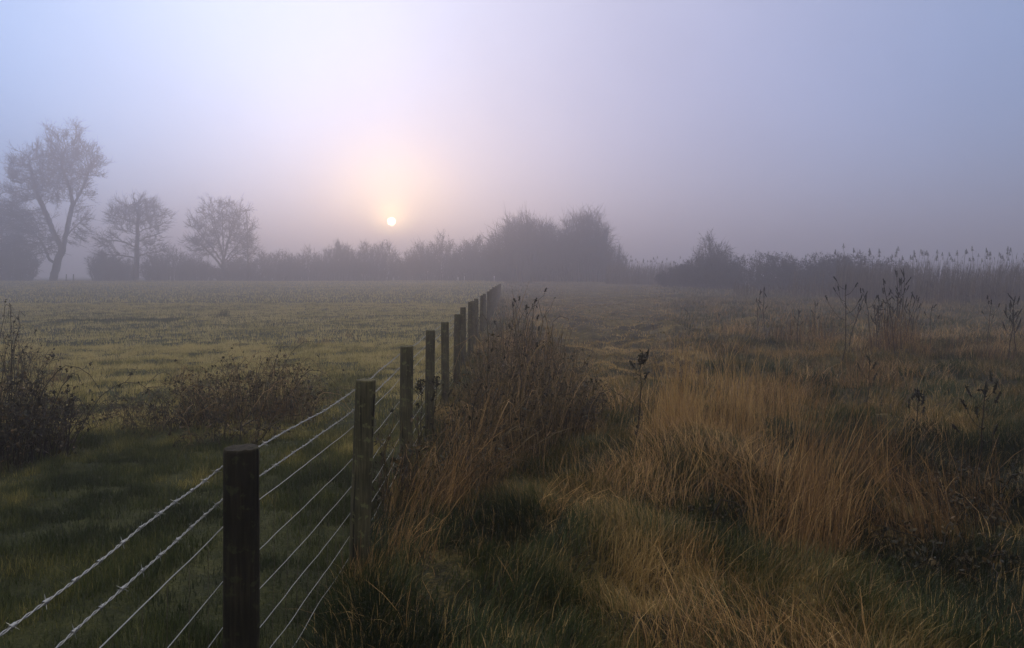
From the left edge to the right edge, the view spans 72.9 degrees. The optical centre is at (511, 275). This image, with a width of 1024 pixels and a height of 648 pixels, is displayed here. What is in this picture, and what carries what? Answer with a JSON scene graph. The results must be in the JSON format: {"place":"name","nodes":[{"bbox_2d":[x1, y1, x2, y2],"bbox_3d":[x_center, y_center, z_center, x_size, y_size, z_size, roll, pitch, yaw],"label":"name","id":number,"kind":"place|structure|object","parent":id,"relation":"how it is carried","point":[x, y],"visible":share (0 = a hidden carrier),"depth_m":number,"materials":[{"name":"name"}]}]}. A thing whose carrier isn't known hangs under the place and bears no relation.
{"place":"outdoors","nodes":[
{"label":"outdoors","id":0,"kind":"place"},
{"bbox_2d":[0,276,1023,647],"bbox_3d":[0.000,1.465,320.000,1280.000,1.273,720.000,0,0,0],"label":"ground","id":1,"kind":"structure","parent":0,"point":[202,594],"depth_m":6.89,"materials":[{"name":"plant"}]},
{"bbox_2d":[0,178,41,263],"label":"spreading tree","id":2,"kind":"object","parent":1,"relation":"on","point":[4,229],"visible":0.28,"depth_m":119.52,"materials":[{"name":"grey plant"}]},
{"bbox_2d":[0,234,43,280],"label":"hedge bush","id":3,"kind":"object","parent":1,"relation":"on","point":[17,270],"visible":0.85,"depth_m":112.13,"materials":[{"name":"grey plant"}]},
{"bbox_2d":[0,299,60,401],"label":"bramble bush","id":4,"kind":"object","parent":1,"relation":"on","point":[9,368],"visible":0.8,"depth_m":9.90,"materials":[{"name":"brown plant"}]},
{"bbox_2d":[43,359,68,383],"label":"field tuft","id":5,"kind":"object","parent":1,"relation":"on","point":[56,377],"visible":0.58,"depth_m":12.00,"materials":[{"name":"plant"}]},
{"bbox_2d":[0,117,114,280],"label":"leaning tree","id":6,"kind":"object","parent":1,"relation":"on","point":[60,158],"visible":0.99,"depth_m":111.17,"materials":[{"name":"grey plant"}]},
{"bbox_2d":[0,353,167,474],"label":"bramble bush","id":7,"kind":"object","parent":1,"relation":"on","point":[20,417],"visible":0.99,"depth_m":6.75,"materials":[{"name":"brown plant"}]},
{"bbox_2d":[29,386,161,423],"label":"bramble bush","id":8,"kind":"object","parent":1,"relation":"on","point":[111,405],"visible":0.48,"depth_m":8.98,"materials":[{"name":"brown plant"}]},
{"bbox_2d":[84,248,130,280],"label":"hedge bush","id":9,"kind":"object","parent":1,"relation":"on","point":[99,270],"visible":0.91,"depth_m":113.55,"materials":[{"name":"grey plant"}]},
{"bbox_2d":[108,256,141,280],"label":"hedge bush","id":10,"kind":"object","parent":1,"relation":"on","point":[128,277],"visible":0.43,"depth_m":116.37,"materials":[{"name":"grey plant"}]},
{"bbox_2d":[87,190,176,280],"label":"flat topped tree","id":11,"kind":"object","parent":1,"relation":"on","point":[140,214],"visible":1,"depth_m":112.69,"materials":[{"name":"grey plant"}]},
{"bbox_2d":[84,387,250,438],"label":"bramble bush","id":12,"kind":"object","parent":1,"relation":"on","point":[153,418],"visible":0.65,"depth_m":8.23,"materials":[{"name":"brown plant"}]},
{"bbox_2d":[138,244,199,280],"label":"hedge bush","id":13,"kind":"object","parent":1,"relation":"on","point":[164,267],"visible":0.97,"depth_m":113.66,"materials":[{"name":"grey plant"}]},
{"bbox_2d":[168,362,198,380],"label":"field tuft","id":14,"kind":"object","parent":1,"relation":"on","point":[183,374],"visible":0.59,"depth_m":11.53,"materials":[{"name":"plant"}]},
{"bbox_2d":[178,253,220,280],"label":"hedge bush","id":15,"kind":"object","parent":1,"relation":"on","point":[203,272],"visible":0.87,"depth_m":114.70,"materials":[{"name":"grey plant"}]},
{"bbox_2d":[178,192,263,280],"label":"round crowned tree","id":16,"kind":"object","parent":1,"relation":"on","point":[216,233],"visible":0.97,"depth_m":113.72,"materials":[{"name":"grey plant"}]},
{"bbox_2d":[214,308,230,317],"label":"rush tuft","id":17,"kind":"object","parent":1,"relation":"on","point":[221,314],"visible":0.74,"depth_m":29.52,"materials":[{"name":"green plant"}]},
{"bbox_2d":[134,407,311,456],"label":"bramble bush","id":18,"kind":"object","parent":1,"relation":"on","point":[211,426],"visible":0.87,"depth_m":7.36,"materials":[{"name":"brown plant"}]},
{"bbox_2d":[211,255,254,280],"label":"hedge bush","id":19,"kind":"object","parent":1,"relation":"on","point":[234,271],"visible":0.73,"depth_m":114.77,"materials":[{"name":"grey plant"}]},
{"bbox_2d":[238,210,257,281],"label":"slender young tree","id":20,"kind":"object","parent":1,"relation":"on","point":[247,249],"visible":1,"depth_m":109.10,"materials":[{"name":"grey plant"}]},
{"bbox_2d":[143,335,354,430],"bbox_3d":[-3.213,1.325,8.567,2.281,1.124,2.256,0,0,-41],"label":"bramble bush","id":21,"kind":"object","parent":1,"relation":"on","point":[225,408],"visible":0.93,"depth_m":8.46,"materials":[{"name":"brown plant"}]},
{"bbox_2d":[0,284,500,647],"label":"wire fence","id":22,"kind":"object","parent":1,"relation":"on","point":[241,572],"visible":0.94,"depth_m":3.25,"materials":[{"name":"grey"}]},
{"bbox_2d":[0,280,503,647],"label":"pasture grass","id":23,"kind":"structure","parent":1,"relation":"on","point":[13,494],"depth_m":7.18,"materials":[{"name":"plant"}]},
{"bbox_2d":[242,248,293,281],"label":"hedge bush","id":24,"kind":"object","parent":1,"relation":"on","point":[268,271],"visible":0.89,"depth_m":113.60,"materials":[{"name":"grey plant"}]},
{"bbox_2d":[260,385,298,421],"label":"field tuft","id":25,"kind":"object","parent":1,"relation":"on","point":[277,405],"visible":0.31,"depth_m":8.69,"materials":[{"name":"plant"}]},
{"bbox_2d":[278,244,325,281],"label":"hedge bush","id":26,"kind":"object","parent":1,"relation":"on","point":[299,269],"visible":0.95,"depth_m":113.69,"materials":[{"name":"grey plant"}]},
{"bbox_2d":[308,254,329,280],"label":"hedge bush","id":27,"kind":"object","parent":1,"relation":"on","point":[323,277],"visible":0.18,"depth_m":115.87,"materials":[{"name":"grey plant"}]},
{"bbox_2d":[320,238,367,280],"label":"hedge bush","id":28,"kind":"object","parent":1,"relation":"on","point":[338,264],"visible":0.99,"depth_m":112.36,"materials":[{"name":"grey plant"}]},
{"bbox_2d":[339,538,381,588],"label":"straw clump","id":29,"kind":"object","parent":1,"relation":"on","point":[366,565],"visible":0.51,"depth_m":4.01,"materials":[{"name":"plant"}]},
{"bbox_2d":[346,237,403,280],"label":"hedge bush","id":30,"kind":"object","parent":1,"relation":"on","point":[378,267],"visible":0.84,"depth_m":113.64,"materials":[{"name":"grey plant"}]},
{"bbox_2d":[371,403,427,516],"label":"bramble bush","id":31,"kind":"object","parent":1,"relation":"on","point":[382,493],"visible":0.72,"depth_m":5.18,"materials":[{"name":"brown plant"}]},
{"bbox_2d":[393,249,420,280],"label":"hedge bush","id":32,"kind":"object","parent":1,"relation":"on","point":[404,264],"visible":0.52,"depth_m":114.74,"materials":[{"name":"grey plant"}]},
{"bbox_2d":[370,482,467,572],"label":"straw clump","id":33,"kind":"object","parent":1,"relation":"on","point":[415,539],"visible":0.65,"depth_m":4.32,"materials":[{"name":"plant"}]},
{"bbox_2d":[413,378,435,466],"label":"dead weed","id":34,"kind":"object","parent":1,"relation":"on","point":[419,386],"visible":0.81,"depth_m":6.29,"materials":[{"name":"plant"}]},
{"bbox_2d":[403,227,463,280],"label":"hedge bush","id":35,"kind":"object","parent":1,"relation":"on","point":[432,266],"visible":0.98,"depth_m":113.57,"materials":[{"name":"grey plant"}]},
{"bbox_2d":[426,376,452,448],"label":"dead weed","id":36,"kind":"object","parent":1,"relation":"on","point":[437,384],"visible":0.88,"depth_m":6.91,"materials":[{"name":"plant"}]},
{"bbox_2d":[371,415,528,541],"bbox_3d":[-0.454,1.384,4.964,1.199,0.926,1.184,0,0,0],"label":"straw clump","id":37,"kind":"object","parent":1,"relation":"on","point":[450,495],"visible":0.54,"depth_m":4.97,"materials":[{"name":"plant"}]},
{"bbox_2d":[441,232,489,280],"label":"hedge bush","id":38,"kind":"object","parent":1,"relation":"on","point":[468,268],"visible":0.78,"depth_m":113.52,"materials":[{"name":"grey plant"}]},
{"bbox_2d":[400,383,531,503],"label":"bramble bush","id":39,"kind":"object","parent":1,"relation":"on","point":[460,463],"visible":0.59,"depth_m":5.64,"materials":[{"name":"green plant"}]},
{"bbox_2d":[409,394,532,506],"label":"straw clump","id":40,"kind":"object","parent":1,"relation":"on","point":[462,483],"visible":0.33,"depth_m":5.67,"materials":[{"name":"plant"}]},
{"bbox_2d":[440,374,512,443],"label":"straw clump","id":41,"kind":"object","parent":1,"relation":"on","point":[472,405],"visible":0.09,"depth_m":7.58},
{"bbox_2d":[394,379,582,515],"bbox_3d":[-0.151,1.325,5.327,1.520,1.132,0.993,0,0,0],"label":"stalk clump","id":42,"kind":"object","parent":1,"relation":"on","point":[479,486],"visible":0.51,"depth_m":5.40,"materials":[{"name":"plant"}]},
{"bbox_2d":[421,352,556,478],"bbox_3d":[-0.264,1.275,6.380,1.385,1.357,1.122,0,0,0],"label":"stalk clump","id":43,"kind":"object","parent":1,"relation":"on","point":[480,427],"visible":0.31,"depth_m":6.29,"materials":[{"name":"plant"}]},
{"bbox_2d":[479,230,501,280],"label":"hedge bush","id":44,"kind":"object","parent":1,"relation":"on","point":[488,276],"visible":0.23,"depth_m":109.27,"materials":[{"name":"grey plant"}]},
{"bbox_2d":[419,315,587,478],"bbox_3d":[-0.225,1.187,6.585,1.482,1.623,1.316,0,0,-41],"label":"bramble bush","id":45,"kind":"object","parent":1,"relation":"on","point":[516,429],"visible":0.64,"depth_m":6.57,"materials":[{"name":"brown plant"}]},
{"bbox_2d":[493,296,525,372],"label":"dead weed","id":46,"kind":"object","parent":1,"relation":"on","point":[511,328],"visible":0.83,"depth_m":9.53,"materials":[{"name":"plant"}]},
{"bbox_2d":[458,288,562,419],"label":"stalk clump","id":47,"kind":"object","parent":1,"relation":"on","point":[507,352],"visible":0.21,"depth_m":9.57,"materials":[{"name":"plant"}]},
{"bbox_2d":[475,308,552,368],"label":"bramble bush","id":48,"kind":"object","parent":1,"relation":"on","point":[514,338],"visible":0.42,"depth_m":13.39,"materials":[{"name":"brown plant"}]},
{"bbox_2d":[458,302,582,400],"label":"bramble bush","id":49,"kind":"object","parent":1,"relation":"on","point":[527,360],"visible":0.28,"depth_m":10.16,"materials":[{"name":"brown plant"}]},
{"bbox_2d":[476,204,570,281],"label":"thicket","id":50,"kind":"object","parent":1,"relation":"on","point":[523,255],"visible":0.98,"depth_m":104.86,"materials":[{"name":"grey plant"}]},
{"bbox_2d":[457,347,591,463],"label":"stalk clump","id":51,"kind":"object","parent":1,"relation":"on","point":[559,428],"visible":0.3,"depth_m":7.20,"materials":[{"name":"plant"}]},
{"bbox_2d":[508,287,547,369],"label":"dead weed","id":52,"kind":"object","parent":1,"relation":"on","point":[535,301],"visible":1,"depth_m":8.79,"materials":[{"name":"plant"}]},
{"bbox_2d":[503,318,557,365],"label":"straw clump","id":53,"kind":"object","parent":1,"relation":"on","point":[542,350],"visible":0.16,"depth_m":13.95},
{"bbox_2d":[441,297,640,465],"bbox_3d":[0.225,1.111,7.566,1.772,1.745,1.887,0,0,45],"label":"bramble bush","id":54,"kind":"object","parent":1,"relation":"on","point":[571,413],"visible":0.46,"depth_m":7.51,"materials":[{"name":"brown plant"}]},
{"bbox_2d":[533,220,569,281],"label":"thicket","id":55,"kind":"object","parent":1,"relation":"on","point":[553,278],"visible":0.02,"depth_m":109.63,"materials":[{"name":"grey plant"}]},
{"bbox_2d":[525,320,590,392],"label":"straw clump","id":56,"kind":"object","parent":1,"relation":"on","point":[558,357],"visible":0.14,"depth_m":10.96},
{"bbox_2d":[504,473,614,546],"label":"grass clump","id":57,"kind":"object","parent":1,"relation":"on","point":[548,511],"visible":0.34,"depth_m":5.01,"materials":[{"name":"plant"}]},
{"bbox_2d":[531,327,597,391],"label":"stalk clump","id":58,"kind":"object","parent":1,"relation":"on","point":[564,364],"visible":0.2,"depth_m":10.46,"materials":[{"name":"plant"}]},
{"bbox_2d":[515,355,615,436],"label":"stalk clump","id":59,"kind":"object","parent":1,"relation":"on","point":[574,395],"visible":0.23,"depth_m":7.93,"materials":[{"name":"plant"}]},
{"bbox_2d":[497,330,636,439],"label":"bramble bush","id":60,"kind":"object","parent":1,"relation":"on","point":[586,399],"visible":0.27,"depth_m":8.11,"materials":[{"name":"brown plant"}]},
{"bbox_2d":[542,203,618,281],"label":"thicket","id":61,"kind":"object","parent":1,"relation":"on","point":[586,239],"visible":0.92,"depth_m":104.95,"materials":[{"name":"grey plant"}]},
{"bbox_2d":[592,240,627,281],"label":"hedge bush","id":62,"kind":"object","parent":1,"relation":"on","point":[620,259],"visible":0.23,"depth_m":107.39,"materials":[{"name":"grey plant"}]},
{"bbox_2d":[577,477,657,516],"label":"grass clump","id":63,"kind":"object","parent":1,"relation":"on","point":[610,499],"visible":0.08,"depth_m":5.14,"materials":[{"name":"plant"}]},
{"bbox_2d":[629,349,650,446],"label":"dead weed","id":64,"kind":"object","parent":1,"relation":"on","point":[641,355],"visible":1,"depth_m":6.59,"materials":[{"name":"plant"}]},
{"bbox_2d":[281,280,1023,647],"bbox_3d":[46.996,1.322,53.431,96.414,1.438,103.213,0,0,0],"label":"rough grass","id":65,"kind":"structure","parent":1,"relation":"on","point":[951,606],"depth_m":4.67,"materials":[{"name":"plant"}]},
{"bbox_2d":[653,261,701,286],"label":"bramble mound","id":66,"kind":"object","parent":1,"relation":"on","point":[663,280],"visible":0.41,"depth_m":77.44,"materials":[{"name":"grey plant"}]},
{"bbox_2d":[633,338,724,435],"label":"grass clump","id":67,"kind":"object","parent":1,"relation":"on","point":[665,407],"visible":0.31,"depth_m":7.20,"materials":[{"name":"plant"}]},
{"bbox_2d":[632,504,739,585],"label":"grass clump","id":68,"kind":"object","parent":1,"relation":"on","point":[687,552],"visible":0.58,"depth_m":4.26,"materials":[{"name":"plant"}]},
{"bbox_2d":[636,326,743,440],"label":"grass clump","id":69,"kind":"object","parent":1,"relation":"on","point":[683,393],"visible":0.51,"depth_m":6.95,"materials":[{"name":"plant"}]},
{"bbox_2d":[667,251,746,287],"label":"bramble mound","id":70,"kind":"object","parent":1,"relation":"on","point":[689,279],"visible":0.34,"depth_m":74.54,"materials":[{"name":"grey plant"}]},
{"bbox_2d":[692,227,736,281],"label":"hawthorn bush","id":71,"kind":"object","parent":1,"relation":"on","point":[709,248],"visible":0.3,"depth_m":76.56,"materials":[{"name":"grey plant"}]},
{"bbox_2d":[654,483,815,539],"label":"bramble bush","id":72,"kind":"object","parent":1,"relation":"on","point":[691,507],"visible":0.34,"depth_m":4.86,"materials":[{"name":"green plant"}]},
{"bbox_2d":[690,316,784,441],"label":"grass clump","id":73,"kind":"object","parent":1,"relation":"on","point":[750,413],"visible":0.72,"depth_m":7.33,"materials":[{"name":"plant"}]},
{"bbox_2d":[687,251,805,290],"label":"bramble mound","id":74,"kind":"object","parent":1,"relation":"on","point":[722,270],"visible":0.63,"depth_m":70.51,"materials":[{"name":"grey plant"}]},
{"bbox_2d":[690,432,817,528],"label":"grass clump","id":75,"kind":"object","parent":1,"relation":"on","point":[723,479],"visible":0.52,"depth_m":5.15,"materials":[{"name":"plant"}]},
{"bbox_2d":[730,350,822,427],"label":"grass clump","id":76,"kind":"object","parent":1,"relation":"on","point":[780,407],"visible":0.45,"depth_m":7.73,"materials":[{"name":"plant"}]},
{"bbox_2d":[747,358,825,406],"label":"grass clump","id":77,"kind":"object","parent":1,"relation":"on","point":[785,388],"visible":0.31,"depth_m":10.02,"materials":[{"name":"plant"}]},
{"bbox_2d":[737,252,869,291],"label":"bramble mound","id":78,"kind":"object","parent":1,"relation":"on","point":[782,273],"visible":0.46,"depth_m":68.64,"materials":[{"name":"grey plant"}]},
{"bbox_2d":[765,308,844,344],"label":"grass clump","id":79,"kind":"object","parent":1,"relation":"on","point":[799,335],"visible":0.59,"depth_m":17.76,"materials":[{"name":"plant"}]},
{"bbox_2d":[605,258,1023,306],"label":"reed bed","id":80,"kind":"object","parent":1,"relation":"on","point":[991,285],"visible":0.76,"depth_m":49.62,"materials":[{"name":"plant"}]},
{"bbox_2d":[729,379,919,571],"bbox_3d":[2.038,1.309,4.543,1.289,1.293,1.106,0,0,0],"label":"grass clump","id":81,"kind":"object","parent":1,"relation":"on","point":[819,533],"visible":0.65,"depth_m":4.53,"materials":[{"name":"plant"}]},
{"bbox_2d":[761,361,901,547],"bbox_3d":[2.378,1.290,5.172,1.011,1.272,1.096,0,0,22],"label":"grass clump","id":82,"kind":"object","parent":1,"relation":"on","point":[824,466],"visible":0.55,"depth_m":5.11,"materials":[{"name":"plant"}]},
{"bbox_2d":[825,276,861,364],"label":"dead weed","id":83,"kind":"object","parent":1,"relation":"on","point":[845,311],"visible":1,"depth_m":13.42,"materials":[{"name":"plant"}]},
{"bbox_2d":[844,288,867,351],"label":"dead weed","id":84,"kind":"object","parent":1,"relation":"on","point":[857,314],"visible":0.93,"depth_m":14.97,"materials":[{"name":"plant"}]},
{"bbox_2d":[793,251,923,292],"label":"bramble mound","id":85,"kind":"object","parent":1,"relation":"on","point":[813,269],"visible":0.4,"depth_m":65.54,"materials":[{"name":"grey plant"}]},
{"bbox_2d":[857,354,876,409],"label":"dead weed","id":86,"kind":"object","parent":1,"relation":"on","point":[869,372],"visible":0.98,"depth_m":9.01,"materials":[{"name":"plant"}]},
{"bbox_2d":[859,288,876,346],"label":"dead weed","id":87,"kind":"object","parent":1,"relation":"on","point":[868,312],"visible":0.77,"depth_m":15.48,"materials":[{"name":"plant"}]},
{"bbox_2d":[882,278,894,352],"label":"dead stalk","id":88,"kind":"object","parent":1,"relation":"on","point":[890,312],"visible":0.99,"depth_m":14.28,"materials":[{"name":"plant"}]},
{"bbox_2d":[881,287,896,351],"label":"dead stalk","id":89,"kind":"object","parent":1,"relation":"on","point":[883,291],"visible":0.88,"depth_m":14.61,"materials":[{"name":"plant"}]},
{"bbox_2d":[824,373,954,503],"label":"grass clump","id":90,"kind":"object","parent":1,"relation":"on","point":[884,461],"visible":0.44,"depth_m":5.93,"materials":[{"name":"plant"}]},
{"bbox_2d":[851,297,936,354],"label":"grass clump","id":91,"kind":"object","parent":1,"relation":"on","point":[886,343],"visible":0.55,"depth_m":14.78,"materials":[{"name":"plant"}]},
{"bbox_2d":[889,270,903,347],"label":"dead stalk","id":92,"kind":"object","parent":1,"relation":"on","point":[896,274],"visible":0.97,"depth_m":14.86,"materials":[{"name":"plant"}]},
{"bbox_2d":[891,280,905,340],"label":"dead stalk","id":93,"kind":"object","parent":1,"relation":"on","point":[900,301],"visible":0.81,"depth_m":15.49,"materials":[{"name":"plant"}]},
{"bbox_2d":[895,278,908,341],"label":"dead stalk","id":94,"kind":"object","parent":1,"relation":"on","point":[902,300],"visible":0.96,"depth_m":15.02,"materials":[{"name":"plant"}]},
{"bbox_2d":[896,268,910,344],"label":"dead stalk","id":95,"kind":"object","parent":1,"relation":"on","point":[902,296],"visible":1,"depth_m":14.69,"materials":[{"name":"plant"}]},
{"bbox_2d":[907,388,925,435],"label":"dead weed","id":96,"kind":"object","parent":1,"relation":"on","point":[917,393],"visible":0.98,"depth_m":7.21,"materials":[{"name":"plant"}]},
{"bbox_2d":[858,427,977,554],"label":"grass clump","id":97,"kind":"object","parent":1,"relation":"on","point":[916,517],"visible":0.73,"depth_m":4.89,"materials":[{"name":"plant"}]},
{"bbox_2d":[836,516,1023,625],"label":"bramble bush","id":98,"kind":"object","parent":1,"relation":"on","point":[945,531],"visible":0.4,"depth_m":4.35,"materials":[{"name":"green plant"}]},
{"bbox_2d":[897,325,992,363],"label":"grass clump","id":99,"kind":"object","parent":1,"relation":"on","point":[956,352],"visible":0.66,"depth_m":13.94,"materials":[{"name":"plant"}]},
{"bbox_2d":[867,454,1023,535],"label":"bramble bush","id":100,"kind":"object","parent":1,"relation":"on","point":[959,495],"visible":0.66,"depth_m":5.35,"materials":[{"name":"green plant"}]},
{"bbox_2d":[902,412,1023,532],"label":"grass clump","id":101,"kind":"object","parent":1,"relation":"on","point":[969,487],"visible":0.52,"depth_m":5.40,"materials":[{"name":"plant"}]},
{"bbox_2d":[951,370,1001,482],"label":"dead weed","id":102,"kind":"object","parent":1,"relation":"on","point":[985,389],"visible":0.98,"depth_m":5.87,"materials":[{"name":"plant"}]},
{"bbox_2d":[981,295,999,348],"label":"dead weed","id":103,"kind":"object","parent":1,"relation":"on","point":[987,298],"visible":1,"depth_m":14.98,"materials":[{"name":"plant"}]},
{"bbox_2d":[970,329,1023,366],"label":"grass clump","id":104,"kind":"object","parent":1,"relation":"on","point":[1001,351],"visible":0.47,"depth_m":13.31,"materials":[{"name":"plant"}]},
{"bbox_2d":[1002,306,1020,359],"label":"dead weed","id":105,"kind":"object","parent":1,"relation":"on","point":[1010,318],"visible":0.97,"depth_m":14.00,"materials":[{"name":"plant"}]},
{"bbox_2d":[1004,293,1021,353],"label":"dead weed","id":106,"kind":"object","parent":1,"relation":"on","point":[1010,303],"visible":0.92,"depth_m":14.44,"materials":[{"name":"plant"}]},
{"bbox_2d":[0,0,1023,276],"label":"sky","id":107,"kind":"structure","parent":0,"point":[797,128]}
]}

